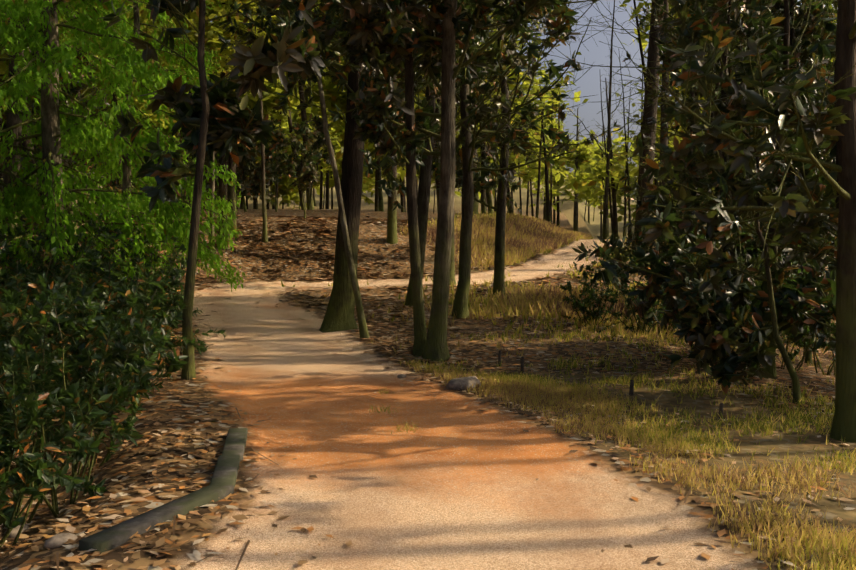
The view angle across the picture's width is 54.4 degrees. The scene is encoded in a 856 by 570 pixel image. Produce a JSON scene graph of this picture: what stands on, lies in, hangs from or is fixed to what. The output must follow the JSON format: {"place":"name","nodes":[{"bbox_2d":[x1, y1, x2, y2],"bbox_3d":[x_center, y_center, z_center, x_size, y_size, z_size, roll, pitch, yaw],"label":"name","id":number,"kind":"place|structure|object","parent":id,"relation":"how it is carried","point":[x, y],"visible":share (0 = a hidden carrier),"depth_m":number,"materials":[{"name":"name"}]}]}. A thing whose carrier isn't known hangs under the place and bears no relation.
{"place":"outdoors","nodes":[
{"label":"outdoors","id":0,"kind":"place"},
{"bbox_2d":[0,173,855,569],"bbox_3d":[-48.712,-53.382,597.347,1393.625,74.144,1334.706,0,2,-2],"label":"terrain","id":1,"kind":"structure","parent":0,"point":[450,483],"depth_m":6.48,"materials":[{"name":"brown soil"}]},
{"bbox_2d":[4,524,29,537],"bbox_3d":[-2.612,1.556,5.259,0.146,0.075,0.164,0,2,10],"label":"stone","id":2,"kind":"object","parent":1,"relation":"on","point":[14,532],"visible":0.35,"depth_m":5.22,"materials":[{"name":"grey stone"}]},
{"bbox_2d":[44,533,77,548],"bbox_3d":[-1.907,1.337,4.336,0.144,0.066,0.130,0,2,-3],"label":"stone","id":3,"kind":"object","parent":1,"relation":"on","point":[56,541],"visible":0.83,"depth_m":4.30,"materials":[{"name":"grey stone"}]},
{"bbox_2d":[79,428,247,553],"bbox_3d":[-1.455,1.408,5.499,0.493,0.368,2.644,0,2,3],"label":"fallen log","id":4,"kind":"object","parent":1,"relation":"on","point":[223,481],"visible":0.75,"depth_m":4.87,"materials":[{"name":"wood"},{"name":"bark"}]},
{"bbox_2d":[369,388,417,433],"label":"grass tufts","id":5,"kind":"object","parent":1,"relation":"on","point":[406,426],"visible":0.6,"depth_m":7.81,"materials":[{"name":"green plant"}]},
{"bbox_2d":[0,179,835,527],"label":"shrubs","id":6,"kind":"object","parent":1,"relation":"on","point":[90,291],"visible":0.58,"depth_m":6.51,"materials":[{"name":"green plant"}]},
{"bbox_2d":[0,0,855,548],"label":"trees","id":7,"kind":"object","parent":1,"relation":"on","point":[344,304],"visible":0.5,"depth_m":11.27,"materials":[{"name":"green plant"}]},
{"bbox_2d":[0,0,245,292],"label":"tree foliage","id":8,"kind":"object","parent":7,"relation":"attached to","point":[77,136],"visible":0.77,"depth_m":12.71,"materials":[{"name":"green plant"}]},
{"bbox_2d":[0,0,837,226],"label":"broad tree leaves","id":9,"kind":"object","parent":7,"relation":"attached to","point":[578,185],"visible":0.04,"depth_m":58.45,"materials":[{"name":"green plant"}]},
{"bbox_2d":[0,0,855,393],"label":"trees magnolia leaves","id":10,"kind":"object","parent":7,"relation":"attached to","point":[296,54],"visible":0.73,"depth_m":9.73,"materials":[{"name":"green plant"}]},
{"bbox_2d":[0,212,855,569],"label":"fallen leaves","id":11,"kind":"object","parent":1,"relation":"on","point":[322,300],"visible":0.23,"depth_m":7.81,"materials":[{"name":"brown plant"}]},
{"bbox_2d":[446,376,480,390],"bbox_3d":[0.381,1.087,9.027,0.399,0.186,0.341,-1,3,-26],"label":"stone","id":12,"kind":"object","parent":1,"relation":"on","point":[456,383],"visible":0.69,"depth_m":8.92,"materials":[{"name":"grey stone"}]},
{"bbox_2d":[281,211,834,362],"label":"grass","id":13,"kind":"structure","parent":1,"relation":"on","point":[533,236],"depth_m":19.73,"materials":[{"name":"green plant"}]},
{"bbox_2d":[498,350,722,418],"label":"stakes","id":14,"kind":"object","parent":1,"relation":"on","point":[631,390],"visible":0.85,"depth_m":8.68,"materials":[{"name":"brown wood"}]},
{"bbox_2d":[371,327,855,569],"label":"grass","id":15,"kind":"structure","parent":1,"relation":"on","point":[499,383],"depth_m":7.23,"materials":[{"name":"plant"}]},
{"bbox_2d":[193,0,837,176],"label":"sky","id":16,"kind":"structure","parent":0,"point":[588,84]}
]}

